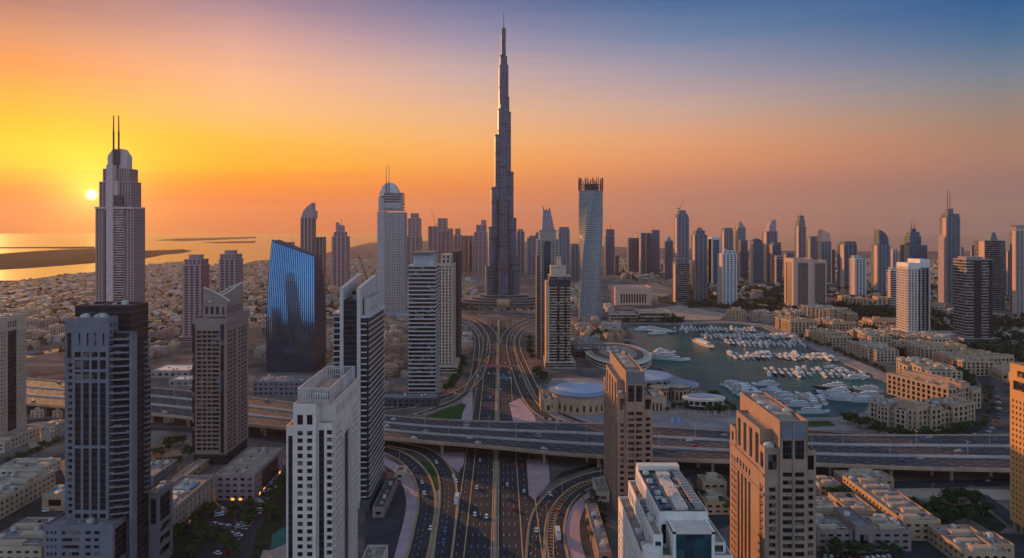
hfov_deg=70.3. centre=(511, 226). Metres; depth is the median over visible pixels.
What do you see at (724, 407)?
broadleaf tree
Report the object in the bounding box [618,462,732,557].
terraced block
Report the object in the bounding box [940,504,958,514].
broadleaf tree
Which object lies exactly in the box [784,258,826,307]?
hotel
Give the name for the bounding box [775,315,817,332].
apartment block
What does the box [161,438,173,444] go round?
broadleaf tree
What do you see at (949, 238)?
tower
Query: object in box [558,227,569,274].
tower
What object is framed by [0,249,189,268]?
island
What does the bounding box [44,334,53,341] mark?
house
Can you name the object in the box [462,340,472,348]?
house
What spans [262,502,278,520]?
broadleaf tree
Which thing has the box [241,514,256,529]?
broadleaf tree
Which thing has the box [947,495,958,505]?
broadleaf tree
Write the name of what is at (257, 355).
house
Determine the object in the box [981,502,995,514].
broadleaf tree
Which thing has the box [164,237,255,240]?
island
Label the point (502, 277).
skyscraper
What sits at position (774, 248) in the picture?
tower
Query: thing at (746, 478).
window
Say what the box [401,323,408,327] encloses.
house
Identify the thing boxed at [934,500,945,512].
broadleaf tree
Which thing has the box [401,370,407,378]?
house
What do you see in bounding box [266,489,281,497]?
broadleaf tree
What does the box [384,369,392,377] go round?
house
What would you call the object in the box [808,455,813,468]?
window
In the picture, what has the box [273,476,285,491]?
broadleaf tree
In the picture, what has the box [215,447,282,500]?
building
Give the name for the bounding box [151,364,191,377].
building
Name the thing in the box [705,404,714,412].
broadleaf tree
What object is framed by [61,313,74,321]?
apartment block
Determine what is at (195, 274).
tower
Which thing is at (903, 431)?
broadleaf tree
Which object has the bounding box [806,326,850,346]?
apartment block
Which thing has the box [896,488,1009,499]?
sandy lot
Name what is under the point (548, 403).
arena annex
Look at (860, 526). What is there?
building
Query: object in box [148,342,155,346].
house
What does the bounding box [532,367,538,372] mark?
broadleaf tree
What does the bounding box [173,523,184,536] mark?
broadleaf tree
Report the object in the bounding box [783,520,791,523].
window
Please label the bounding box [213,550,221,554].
car
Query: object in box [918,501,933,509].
broadleaf tree
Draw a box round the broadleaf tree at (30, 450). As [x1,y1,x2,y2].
[26,447,35,455]
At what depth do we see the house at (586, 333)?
1282.91 m
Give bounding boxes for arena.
[549,381,603,414]
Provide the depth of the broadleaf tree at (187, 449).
623.65 m
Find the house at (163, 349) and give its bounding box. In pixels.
[148,345,167,354]
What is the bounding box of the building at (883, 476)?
[834,468,893,487]
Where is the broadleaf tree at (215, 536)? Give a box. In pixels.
[213,534,223,546]
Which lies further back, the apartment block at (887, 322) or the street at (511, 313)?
the street at (511, 313)
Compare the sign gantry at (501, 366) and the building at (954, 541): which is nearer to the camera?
the building at (954, 541)
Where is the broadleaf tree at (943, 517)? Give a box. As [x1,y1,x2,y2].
[936,513,952,522]
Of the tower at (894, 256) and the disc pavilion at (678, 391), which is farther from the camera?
the tower at (894, 256)
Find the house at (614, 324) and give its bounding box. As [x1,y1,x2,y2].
[607,322,620,327]
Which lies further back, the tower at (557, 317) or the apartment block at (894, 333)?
the apartment block at (894, 333)
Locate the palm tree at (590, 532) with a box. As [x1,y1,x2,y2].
[586,530,594,550]
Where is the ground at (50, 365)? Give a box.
[0,241,1023,557]
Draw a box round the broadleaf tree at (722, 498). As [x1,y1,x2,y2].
[718,496,729,507]
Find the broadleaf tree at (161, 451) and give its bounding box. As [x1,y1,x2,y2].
[157,449,165,456]
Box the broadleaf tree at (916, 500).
[908,496,920,504]
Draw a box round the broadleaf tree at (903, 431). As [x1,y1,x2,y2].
[899,428,908,433]
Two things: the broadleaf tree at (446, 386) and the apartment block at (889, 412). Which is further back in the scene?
the broadleaf tree at (446, 386)
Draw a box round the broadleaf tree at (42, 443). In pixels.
[36,440,47,449]
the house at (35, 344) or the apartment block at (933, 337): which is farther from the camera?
the apartment block at (933, 337)
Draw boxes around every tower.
[0,313,39,452]
[44,300,172,557]
[178,254,209,341]
[192,282,249,464]
[218,250,243,292]
[266,239,325,371]
[286,366,357,557]
[300,203,317,252]
[315,237,325,295]
[331,222,349,286]
[332,255,386,510]
[407,213,421,277]
[408,251,439,392]
[428,226,438,262]
[438,218,450,263]
[439,253,460,372]
[448,228,452,252]
[452,250,461,356]
[454,228,461,249]
[462,236,473,271]
[469,241,473,271]
[474,220,487,274]
[517,229,524,274]
[527,236,535,274]
[536,205,558,358]
[543,257,574,367]
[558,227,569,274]
[571,244,578,279]
[603,351,652,519]
[604,226,614,274]
[615,255,618,272]
[627,238,638,272]
[639,233,650,273]
[651,230,659,274]
[665,236,672,278]
[672,258,689,301]
[674,210,688,262]
[691,227,706,301]
[708,237,720,283]
[717,249,736,304]
[721,228,732,249]
[729,392,815,557]
[735,220,745,253]
[737,240,747,279]
[749,238,762,285]
[761,219,777,281]
[768,242,780,282]
[774,256,782,284]
[783,252,793,269]
[795,215,805,257]
[807,236,816,259]
[816,230,831,282]
[831,249,834,282]
[837,241,856,287]
[849,256,866,295]
[871,230,890,292]
[886,267,895,303]
[890,249,898,266]
[891,258,929,332]
[900,222,927,261]
[938,191,960,304]
[950,256,1000,343]
[960,247,963,255]
[970,245,974,255]
[974,232,1005,310]
[1005,251,1009,295]
[1010,225,1023,313]
[1010,362,1023,534]
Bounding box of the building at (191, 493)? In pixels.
[173,475,212,535]
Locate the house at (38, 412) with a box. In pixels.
[30,407,47,417]
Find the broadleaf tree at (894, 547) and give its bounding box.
[887,543,904,557]
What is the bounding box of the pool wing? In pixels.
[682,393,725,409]
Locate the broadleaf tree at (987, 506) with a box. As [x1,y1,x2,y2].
[978,502,991,515]
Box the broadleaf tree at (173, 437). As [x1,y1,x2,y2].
[165,435,179,447]
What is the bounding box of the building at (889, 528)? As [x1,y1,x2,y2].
[858,513,910,550]
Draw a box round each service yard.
[0,452,285,557]
[364,468,405,557]
[681,472,729,529]
[816,533,1023,557]
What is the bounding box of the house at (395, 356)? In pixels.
[386,353,399,360]
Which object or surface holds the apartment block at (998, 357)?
on the ground at (50, 365)
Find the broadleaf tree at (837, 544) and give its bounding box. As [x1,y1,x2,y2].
[825,536,846,554]
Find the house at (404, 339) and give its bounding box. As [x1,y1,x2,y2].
[400,335,408,343]
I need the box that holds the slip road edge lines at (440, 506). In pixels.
[397,442,456,557]
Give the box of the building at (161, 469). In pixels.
[151,459,176,485]
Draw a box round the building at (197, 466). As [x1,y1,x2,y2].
[172,458,208,480]
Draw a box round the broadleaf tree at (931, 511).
[924,507,939,518]
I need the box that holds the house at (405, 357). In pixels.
[403,354,408,360]
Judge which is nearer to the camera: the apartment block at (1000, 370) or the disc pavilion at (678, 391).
the disc pavilion at (678, 391)
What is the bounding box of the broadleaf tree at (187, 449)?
[180,445,191,458]
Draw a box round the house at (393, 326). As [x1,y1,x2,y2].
[390,324,396,329]
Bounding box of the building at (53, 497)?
[42,484,64,510]
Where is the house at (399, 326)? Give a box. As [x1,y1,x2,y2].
[397,324,401,330]
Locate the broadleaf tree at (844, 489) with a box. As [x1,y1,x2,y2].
[837,485,853,491]
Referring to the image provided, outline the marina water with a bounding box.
[624,323,896,416]
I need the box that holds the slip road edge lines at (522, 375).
[507,320,562,420]
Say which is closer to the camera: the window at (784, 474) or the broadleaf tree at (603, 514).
the window at (784, 474)
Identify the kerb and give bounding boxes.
[384,315,490,410]
[384,446,436,557]
[388,442,457,557]
[406,321,479,416]
[462,314,497,339]
[500,316,535,340]
[506,319,568,421]
[514,323,593,422]
[525,470,603,557]
[545,479,592,557]
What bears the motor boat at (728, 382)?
on the marina water
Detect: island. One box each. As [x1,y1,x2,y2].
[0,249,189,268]
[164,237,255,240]
[438,452,464,471]
[464,392,472,419]
[509,398,535,420]
[527,459,549,499]
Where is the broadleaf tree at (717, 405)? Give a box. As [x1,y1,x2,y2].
[713,402,722,412]
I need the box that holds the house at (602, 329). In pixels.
[594,327,607,334]
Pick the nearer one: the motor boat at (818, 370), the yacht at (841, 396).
the yacht at (841, 396)
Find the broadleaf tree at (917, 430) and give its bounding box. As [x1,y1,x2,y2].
[911,429,921,433]
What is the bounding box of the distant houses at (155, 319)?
[0,258,1013,322]
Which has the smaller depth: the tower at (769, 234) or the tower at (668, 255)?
the tower at (769, 234)
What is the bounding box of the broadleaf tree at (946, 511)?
[941,509,956,517]
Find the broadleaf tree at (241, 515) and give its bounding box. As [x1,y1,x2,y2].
[239,513,248,523]
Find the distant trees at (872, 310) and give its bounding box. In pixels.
[2,253,1023,386]
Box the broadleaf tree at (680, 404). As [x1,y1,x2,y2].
[676,402,683,409]
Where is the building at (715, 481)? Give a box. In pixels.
[697,472,726,494]
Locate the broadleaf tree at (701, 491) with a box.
[696,489,705,494]
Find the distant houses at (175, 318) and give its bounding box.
[0,259,952,322]
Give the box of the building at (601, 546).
[586,503,611,557]
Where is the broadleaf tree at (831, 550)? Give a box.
[828,548,838,556]
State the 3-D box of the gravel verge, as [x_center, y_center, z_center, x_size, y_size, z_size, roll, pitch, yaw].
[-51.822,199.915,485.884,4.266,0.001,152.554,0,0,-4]
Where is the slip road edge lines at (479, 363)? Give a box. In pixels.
[389,315,489,407]
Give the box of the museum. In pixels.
[610,284,651,304]
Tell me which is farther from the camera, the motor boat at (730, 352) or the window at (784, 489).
the motor boat at (730, 352)
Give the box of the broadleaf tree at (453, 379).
[447,375,457,387]
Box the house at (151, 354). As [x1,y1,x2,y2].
[148,352,153,358]
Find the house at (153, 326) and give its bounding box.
[148,324,156,329]
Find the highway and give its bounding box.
[453,320,547,557]
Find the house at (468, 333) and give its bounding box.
[463,331,471,338]
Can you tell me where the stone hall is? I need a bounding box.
[648,389,666,411]
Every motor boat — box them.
[634,326,650,330]
[648,330,664,333]
[720,379,747,385]
[725,382,752,387]
[726,350,733,355]
[729,384,756,390]
[732,388,761,393]
[752,380,779,385]
[759,350,766,355]
[761,385,781,390]
[764,389,779,393]
[769,390,795,396]
[774,393,799,399]
[780,397,795,402]
[785,400,810,406]
[788,354,795,360]
[790,350,799,355]
[792,369,800,377]
[795,365,801,372]
[796,406,829,413]
[801,365,807,372]
[815,366,822,373]
[820,371,827,377]
[821,355,831,360]
[824,365,837,367]
[829,354,837,360]
[843,373,869,378]
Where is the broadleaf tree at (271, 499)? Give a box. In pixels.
[268,497,274,502]
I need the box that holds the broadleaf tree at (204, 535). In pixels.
[197,532,208,545]
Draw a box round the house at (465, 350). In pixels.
[462,348,468,353]
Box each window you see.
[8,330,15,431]
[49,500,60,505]
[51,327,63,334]
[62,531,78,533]
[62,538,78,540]
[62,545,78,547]
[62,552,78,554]
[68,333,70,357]
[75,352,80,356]
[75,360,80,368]
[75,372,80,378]
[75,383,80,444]
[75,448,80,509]
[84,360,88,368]
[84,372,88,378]
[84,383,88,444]
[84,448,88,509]
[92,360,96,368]
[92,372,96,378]
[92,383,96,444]
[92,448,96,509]
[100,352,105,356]
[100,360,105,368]
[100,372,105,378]
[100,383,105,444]
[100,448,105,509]
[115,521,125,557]
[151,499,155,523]
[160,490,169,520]
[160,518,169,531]
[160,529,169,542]
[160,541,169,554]
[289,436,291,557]
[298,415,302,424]
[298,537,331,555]
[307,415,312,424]
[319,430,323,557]
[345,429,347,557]
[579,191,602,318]
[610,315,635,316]
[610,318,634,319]
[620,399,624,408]
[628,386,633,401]
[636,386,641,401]
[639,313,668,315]
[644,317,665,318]
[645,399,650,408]
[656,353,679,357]
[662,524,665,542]
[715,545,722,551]
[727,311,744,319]
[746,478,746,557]
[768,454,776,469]
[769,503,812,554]
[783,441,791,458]
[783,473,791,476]
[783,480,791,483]
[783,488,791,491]
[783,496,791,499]
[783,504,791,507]
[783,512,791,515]
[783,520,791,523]
[783,528,791,531]
[783,536,791,539]
[783,544,791,547]
[783,552,791,555]
[785,322,815,331]
[786,262,791,304]
[795,441,803,458]
[795,473,803,476]
[795,480,803,483]
[795,488,803,491]
[795,496,803,499]
[795,504,803,507]
[795,512,803,515]
[795,520,803,523]
[795,528,803,531]
[795,536,803,539]
[795,544,803,547]
[795,552,803,555]
[798,263,807,305]
[799,393,817,401]
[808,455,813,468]
[813,308,846,318]
[815,263,824,304]
[818,333,849,345]
[822,382,844,386]
[826,387,850,392]
[828,392,850,397]
[831,324,854,330]
[840,312,856,318]
[859,346,896,361]
[860,535,867,544]
[861,334,889,344]
[871,403,910,428]
[889,375,978,406]
[909,346,951,359]
[921,361,959,379]
[929,402,972,423]
[951,361,991,374]
[1013,399,1013,514]
[1014,380,1023,391]
[1018,371,1023,377]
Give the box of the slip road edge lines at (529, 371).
[515,329,590,422]
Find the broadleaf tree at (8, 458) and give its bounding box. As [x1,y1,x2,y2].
[4,456,12,461]
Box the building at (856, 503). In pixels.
[828,492,876,512]
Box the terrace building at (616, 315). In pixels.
[606,311,636,319]
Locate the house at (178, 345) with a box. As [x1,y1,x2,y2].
[168,342,180,348]
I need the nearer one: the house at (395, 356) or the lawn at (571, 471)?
the lawn at (571, 471)
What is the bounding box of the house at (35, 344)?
[26,340,39,348]
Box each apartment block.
[8,308,37,316]
[26,316,57,327]
[26,329,45,339]
[48,323,64,334]
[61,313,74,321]
[148,327,174,339]
[248,324,265,335]
[326,329,333,340]
[326,344,333,354]
[384,330,403,340]
[387,343,407,356]
[726,307,745,319]
[750,309,777,322]
[774,307,805,316]
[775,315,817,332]
[800,303,847,318]
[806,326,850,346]
[815,317,855,331]
[833,309,857,319]
[837,295,886,304]
[846,339,898,362]
[847,327,891,345]
[859,316,895,329]
[869,396,926,430]
[876,328,919,339]
[887,369,980,408]
[891,339,953,360]
[896,357,962,379]
[897,395,974,430]
[913,332,949,341]
[933,351,993,375]
[936,340,975,350]
[964,349,1013,362]
[989,361,1009,383]
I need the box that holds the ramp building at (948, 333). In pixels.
[920,331,954,336]
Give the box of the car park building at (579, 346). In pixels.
[570,336,606,357]
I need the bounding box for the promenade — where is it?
[679,321,886,380]
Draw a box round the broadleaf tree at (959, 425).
[950,422,967,433]
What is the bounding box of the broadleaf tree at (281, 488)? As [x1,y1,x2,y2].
[272,485,284,498]
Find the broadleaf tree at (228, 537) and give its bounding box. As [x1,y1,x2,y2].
[217,531,233,546]
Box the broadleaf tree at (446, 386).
[443,383,450,392]
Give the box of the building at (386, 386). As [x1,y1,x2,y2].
[384,381,388,392]
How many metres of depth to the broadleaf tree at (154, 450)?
632.11 m
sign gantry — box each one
[481,365,518,370]
[499,376,511,383]
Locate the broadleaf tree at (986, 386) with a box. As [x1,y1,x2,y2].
[983,384,993,389]
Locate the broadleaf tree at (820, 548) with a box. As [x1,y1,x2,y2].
[816,546,827,555]
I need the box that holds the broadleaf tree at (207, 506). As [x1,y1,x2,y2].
[198,502,215,516]
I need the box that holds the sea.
[0,234,1009,323]
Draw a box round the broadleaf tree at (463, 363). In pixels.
[459,361,467,365]
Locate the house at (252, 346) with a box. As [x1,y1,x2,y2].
[248,342,261,350]
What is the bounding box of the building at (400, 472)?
[394,466,406,479]
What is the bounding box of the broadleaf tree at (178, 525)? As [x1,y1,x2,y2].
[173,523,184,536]
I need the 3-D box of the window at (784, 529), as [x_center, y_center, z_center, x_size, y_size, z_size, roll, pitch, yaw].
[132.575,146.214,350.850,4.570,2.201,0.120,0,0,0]
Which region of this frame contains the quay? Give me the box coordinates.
[625,323,886,382]
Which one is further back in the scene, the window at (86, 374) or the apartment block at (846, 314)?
the apartment block at (846, 314)
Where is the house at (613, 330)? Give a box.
[606,327,618,334]
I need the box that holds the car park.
[208,502,245,538]
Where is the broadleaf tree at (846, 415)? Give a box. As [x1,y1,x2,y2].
[839,412,851,419]
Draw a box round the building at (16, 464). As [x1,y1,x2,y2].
[0,457,60,475]
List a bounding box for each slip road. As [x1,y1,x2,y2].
[384,317,489,409]
[384,447,435,557]
[390,443,456,557]
[410,322,479,416]
[462,314,497,341]
[501,316,535,340]
[507,320,559,421]
[515,323,585,421]
[526,471,603,557]
[547,480,592,557]
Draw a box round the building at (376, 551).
[362,545,387,557]
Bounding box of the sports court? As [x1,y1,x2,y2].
[271,527,285,549]
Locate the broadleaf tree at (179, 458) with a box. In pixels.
[175,455,182,464]
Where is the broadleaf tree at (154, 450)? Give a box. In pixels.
[151,448,159,453]
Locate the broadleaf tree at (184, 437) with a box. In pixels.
[178,435,186,444]
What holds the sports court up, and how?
on the service yard at (34, 509)
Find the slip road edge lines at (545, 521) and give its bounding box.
[526,471,599,557]
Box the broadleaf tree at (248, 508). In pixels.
[242,505,254,513]
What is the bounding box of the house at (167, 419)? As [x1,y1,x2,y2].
[164,417,177,421]
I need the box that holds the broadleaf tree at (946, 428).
[940,426,956,433]
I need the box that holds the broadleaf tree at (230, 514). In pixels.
[227,511,237,520]
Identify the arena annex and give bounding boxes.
[539,385,558,412]
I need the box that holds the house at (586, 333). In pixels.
[581,331,590,336]
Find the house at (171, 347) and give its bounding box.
[168,344,176,350]
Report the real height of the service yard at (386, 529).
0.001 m
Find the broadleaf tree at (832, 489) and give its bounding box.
[824,487,838,491]
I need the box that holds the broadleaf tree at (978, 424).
[972,421,984,427]
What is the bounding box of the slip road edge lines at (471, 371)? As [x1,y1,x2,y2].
[409,323,478,415]
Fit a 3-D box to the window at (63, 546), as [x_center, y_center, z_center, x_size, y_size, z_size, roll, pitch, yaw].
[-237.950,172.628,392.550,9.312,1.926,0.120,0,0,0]
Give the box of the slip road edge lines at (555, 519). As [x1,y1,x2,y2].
[546,476,602,557]
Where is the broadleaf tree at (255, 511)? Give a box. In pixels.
[249,508,258,515]
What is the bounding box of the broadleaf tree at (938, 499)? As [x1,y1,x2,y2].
[932,497,943,501]
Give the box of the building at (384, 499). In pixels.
[372,477,397,517]
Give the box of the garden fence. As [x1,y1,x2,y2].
[662,411,729,417]
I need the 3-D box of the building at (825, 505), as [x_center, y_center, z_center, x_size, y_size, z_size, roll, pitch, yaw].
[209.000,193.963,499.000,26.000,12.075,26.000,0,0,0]
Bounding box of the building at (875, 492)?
[842,474,940,540]
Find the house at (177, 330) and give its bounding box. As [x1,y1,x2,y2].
[174,327,180,334]
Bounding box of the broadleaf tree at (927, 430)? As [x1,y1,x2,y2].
[922,427,931,433]
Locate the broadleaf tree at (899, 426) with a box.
[893,424,904,433]
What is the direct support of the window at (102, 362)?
in the balcony tower at (116, 506)
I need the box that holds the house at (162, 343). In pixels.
[157,341,167,345]
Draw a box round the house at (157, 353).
[151,350,160,356]
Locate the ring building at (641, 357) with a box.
[585,343,651,369]
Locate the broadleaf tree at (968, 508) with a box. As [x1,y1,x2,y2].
[962,505,978,521]
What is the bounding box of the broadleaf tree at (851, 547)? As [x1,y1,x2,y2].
[844,542,860,555]
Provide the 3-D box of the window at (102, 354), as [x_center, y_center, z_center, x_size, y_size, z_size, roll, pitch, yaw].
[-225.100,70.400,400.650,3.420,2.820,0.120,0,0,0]
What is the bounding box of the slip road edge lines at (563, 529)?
[547,480,589,557]
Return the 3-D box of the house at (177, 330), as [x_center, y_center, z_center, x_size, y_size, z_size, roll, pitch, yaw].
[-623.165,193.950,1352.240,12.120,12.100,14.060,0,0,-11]
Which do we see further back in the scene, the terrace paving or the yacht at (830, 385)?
the yacht at (830, 385)
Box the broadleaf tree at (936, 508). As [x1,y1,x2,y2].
[932,504,941,512]
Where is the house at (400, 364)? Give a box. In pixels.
[391,360,402,367]
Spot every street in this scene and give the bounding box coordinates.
[0,436,64,464]
[26,335,181,357]
[26,419,285,442]
[208,465,285,557]
[407,306,615,310]
[465,313,605,316]
[749,317,887,372]
[758,305,1009,384]
[808,376,997,433]
[894,479,1009,488]
[981,494,1023,535]
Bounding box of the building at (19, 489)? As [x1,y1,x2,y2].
[0,470,54,519]
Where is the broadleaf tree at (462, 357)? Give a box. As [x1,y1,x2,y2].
[459,355,466,360]
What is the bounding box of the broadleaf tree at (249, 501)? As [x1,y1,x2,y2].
[241,497,257,506]
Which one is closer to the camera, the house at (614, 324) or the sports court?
the sports court
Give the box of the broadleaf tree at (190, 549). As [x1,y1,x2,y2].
[182,544,203,557]
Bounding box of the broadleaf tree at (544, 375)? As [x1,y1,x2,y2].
[539,372,547,381]
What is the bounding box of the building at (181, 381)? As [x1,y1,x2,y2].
[169,375,191,386]
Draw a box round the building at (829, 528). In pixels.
[816,513,852,550]
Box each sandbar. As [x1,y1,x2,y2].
[0,247,94,248]
[204,241,255,242]
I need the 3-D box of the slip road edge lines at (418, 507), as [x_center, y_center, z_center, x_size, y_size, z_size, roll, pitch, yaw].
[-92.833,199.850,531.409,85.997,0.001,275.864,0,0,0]
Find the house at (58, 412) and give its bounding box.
[52,408,64,417]
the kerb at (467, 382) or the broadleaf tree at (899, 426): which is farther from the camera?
the kerb at (467, 382)
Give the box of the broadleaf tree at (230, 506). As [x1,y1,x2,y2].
[226,501,239,510]
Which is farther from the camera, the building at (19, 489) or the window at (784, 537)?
the building at (19, 489)
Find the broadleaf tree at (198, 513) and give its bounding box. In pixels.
[192,508,203,516]
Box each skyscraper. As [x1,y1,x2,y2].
[94,115,144,301]
[377,176,408,317]
[462,11,535,305]
[578,177,602,319]
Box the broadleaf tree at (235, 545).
[226,538,240,554]
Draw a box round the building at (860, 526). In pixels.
[834,507,872,552]
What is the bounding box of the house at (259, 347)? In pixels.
[254,345,265,352]
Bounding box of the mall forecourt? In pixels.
[546,378,603,422]
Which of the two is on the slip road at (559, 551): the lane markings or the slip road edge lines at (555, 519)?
the slip road edge lines at (555, 519)
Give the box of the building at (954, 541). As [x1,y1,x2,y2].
[928,524,1008,557]
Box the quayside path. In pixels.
[673,375,906,420]
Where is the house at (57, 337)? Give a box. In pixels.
[53,334,64,341]
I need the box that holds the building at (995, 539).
[971,532,1013,557]
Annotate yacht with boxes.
[649,348,675,354]
[652,351,689,360]
[692,338,713,347]
[733,382,748,392]
[748,386,758,391]
[795,391,821,407]
[812,381,852,390]
[815,395,827,404]
[816,386,856,396]
[818,391,858,402]
[846,395,872,402]
[852,384,882,392]
[852,390,883,396]
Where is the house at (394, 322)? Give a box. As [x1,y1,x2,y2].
[387,321,400,325]
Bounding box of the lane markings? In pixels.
[456,324,530,557]
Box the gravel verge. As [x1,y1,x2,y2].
[429,489,438,557]
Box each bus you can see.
[454,492,458,503]
[555,526,560,539]
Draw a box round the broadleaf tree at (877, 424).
[871,419,886,433]
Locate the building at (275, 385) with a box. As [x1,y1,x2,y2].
[252,374,332,395]
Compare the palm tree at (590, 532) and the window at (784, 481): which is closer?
the window at (784, 481)
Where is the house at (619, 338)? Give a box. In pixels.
[616,336,622,340]
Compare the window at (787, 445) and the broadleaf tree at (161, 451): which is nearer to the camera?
the window at (787, 445)
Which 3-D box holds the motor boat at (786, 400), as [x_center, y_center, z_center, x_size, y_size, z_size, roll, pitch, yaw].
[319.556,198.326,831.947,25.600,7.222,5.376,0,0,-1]
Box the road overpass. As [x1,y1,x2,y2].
[26,378,1009,480]
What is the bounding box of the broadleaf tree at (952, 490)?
[940,486,958,503]
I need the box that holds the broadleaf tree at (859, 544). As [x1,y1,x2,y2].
[849,540,865,555]
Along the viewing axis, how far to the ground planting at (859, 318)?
1618.22 m
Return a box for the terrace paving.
[260,544,285,557]
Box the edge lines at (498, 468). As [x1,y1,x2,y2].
[451,320,542,557]
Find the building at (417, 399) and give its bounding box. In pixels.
[384,393,439,406]
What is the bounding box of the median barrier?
[492,320,498,557]
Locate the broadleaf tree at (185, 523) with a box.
[181,521,188,530]
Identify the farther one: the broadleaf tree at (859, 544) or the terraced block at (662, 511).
the broadleaf tree at (859, 544)
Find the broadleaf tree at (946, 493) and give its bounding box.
[937,490,956,504]
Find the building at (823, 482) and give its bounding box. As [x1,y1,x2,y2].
[816,475,840,495]
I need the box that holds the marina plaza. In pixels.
[653,393,871,429]
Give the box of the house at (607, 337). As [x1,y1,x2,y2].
[603,333,612,341]
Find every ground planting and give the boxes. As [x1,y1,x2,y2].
[169,531,197,557]
[617,320,679,321]
[658,297,675,304]
[684,293,752,307]
[756,302,790,311]
[806,306,894,320]
[867,407,981,433]
[931,503,1006,532]
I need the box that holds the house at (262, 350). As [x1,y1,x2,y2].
[258,348,265,354]
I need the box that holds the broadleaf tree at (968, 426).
[960,421,970,433]
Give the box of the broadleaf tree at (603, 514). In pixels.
[599,511,607,518]
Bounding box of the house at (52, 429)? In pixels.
[41,419,64,439]
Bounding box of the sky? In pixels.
[0,0,1023,233]
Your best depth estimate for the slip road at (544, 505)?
506.84 m
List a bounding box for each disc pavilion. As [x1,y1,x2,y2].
[644,370,672,388]
[648,384,670,401]
[667,383,690,401]
[670,379,698,392]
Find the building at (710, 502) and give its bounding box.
[698,490,729,514]
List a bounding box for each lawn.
[251,502,285,557]
[421,461,438,490]
[425,403,465,418]
[493,325,508,335]
[554,464,596,478]
[808,421,835,426]
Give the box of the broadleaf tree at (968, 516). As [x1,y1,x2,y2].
[963,511,978,522]
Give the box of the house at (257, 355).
[253,352,263,358]
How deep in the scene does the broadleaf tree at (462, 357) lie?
1055.01 m
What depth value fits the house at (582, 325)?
1408.30 m
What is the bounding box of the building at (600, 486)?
[593,477,609,501]
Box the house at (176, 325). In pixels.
[171,323,181,326]
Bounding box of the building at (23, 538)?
[0,517,54,557]
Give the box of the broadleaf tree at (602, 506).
[597,503,607,510]
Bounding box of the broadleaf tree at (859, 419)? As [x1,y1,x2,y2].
[851,415,865,427]
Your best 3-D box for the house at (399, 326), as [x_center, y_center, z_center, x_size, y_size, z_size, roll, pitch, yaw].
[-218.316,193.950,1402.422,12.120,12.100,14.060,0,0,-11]
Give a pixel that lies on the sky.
(236, 116)
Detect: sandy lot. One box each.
[26,418,60,455]
[608,283,671,298]
[655,305,725,319]
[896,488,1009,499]
[932,316,952,326]
[994,326,1023,342]
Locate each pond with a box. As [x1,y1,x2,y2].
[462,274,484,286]
[758,292,783,298]
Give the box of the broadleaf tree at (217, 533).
[209,531,221,545]
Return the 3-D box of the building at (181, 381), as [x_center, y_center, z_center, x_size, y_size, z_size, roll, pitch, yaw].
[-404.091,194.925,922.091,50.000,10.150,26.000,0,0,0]
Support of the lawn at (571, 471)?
on the ground at (50, 365)
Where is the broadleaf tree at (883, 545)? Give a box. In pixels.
[878,541,888,553]
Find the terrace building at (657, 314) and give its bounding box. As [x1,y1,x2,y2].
[634,309,670,319]
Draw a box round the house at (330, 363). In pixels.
[327,361,333,370]
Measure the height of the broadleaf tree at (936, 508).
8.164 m
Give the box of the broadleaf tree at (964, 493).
[954,489,969,505]
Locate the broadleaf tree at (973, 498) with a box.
[967,493,981,508]
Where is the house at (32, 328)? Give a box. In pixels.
[26,326,37,330]
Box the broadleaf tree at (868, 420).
[861,416,873,428]
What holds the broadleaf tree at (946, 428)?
on the ground at (50, 365)
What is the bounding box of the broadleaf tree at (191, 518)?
[188,515,196,526]
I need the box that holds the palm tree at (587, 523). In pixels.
[584,521,588,533]
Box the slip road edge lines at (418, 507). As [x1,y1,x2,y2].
[386,447,434,557]
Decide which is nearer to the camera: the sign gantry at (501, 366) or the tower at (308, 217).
the sign gantry at (501, 366)
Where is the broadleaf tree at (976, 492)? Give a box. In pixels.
[965,489,982,507]
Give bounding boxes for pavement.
[384,459,416,557]
[462,394,468,419]
[566,492,593,557]
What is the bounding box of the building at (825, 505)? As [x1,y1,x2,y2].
[816,496,838,515]
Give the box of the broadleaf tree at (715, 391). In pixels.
[708,389,718,393]
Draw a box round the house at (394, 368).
[384,364,397,374]
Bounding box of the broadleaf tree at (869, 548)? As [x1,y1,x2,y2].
[865,543,873,555]
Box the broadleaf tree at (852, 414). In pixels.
[849,412,858,423]
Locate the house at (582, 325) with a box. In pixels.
[575,322,588,328]
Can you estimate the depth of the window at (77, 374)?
400.57 m
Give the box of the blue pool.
[670,417,683,422]
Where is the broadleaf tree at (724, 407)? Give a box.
[719,405,728,410]
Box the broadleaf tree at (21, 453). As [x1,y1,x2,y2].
[13,451,24,457]
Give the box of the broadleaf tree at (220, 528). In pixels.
[211,524,228,533]
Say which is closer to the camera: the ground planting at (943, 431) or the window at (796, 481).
the window at (796, 481)
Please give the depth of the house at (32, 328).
1381.80 m

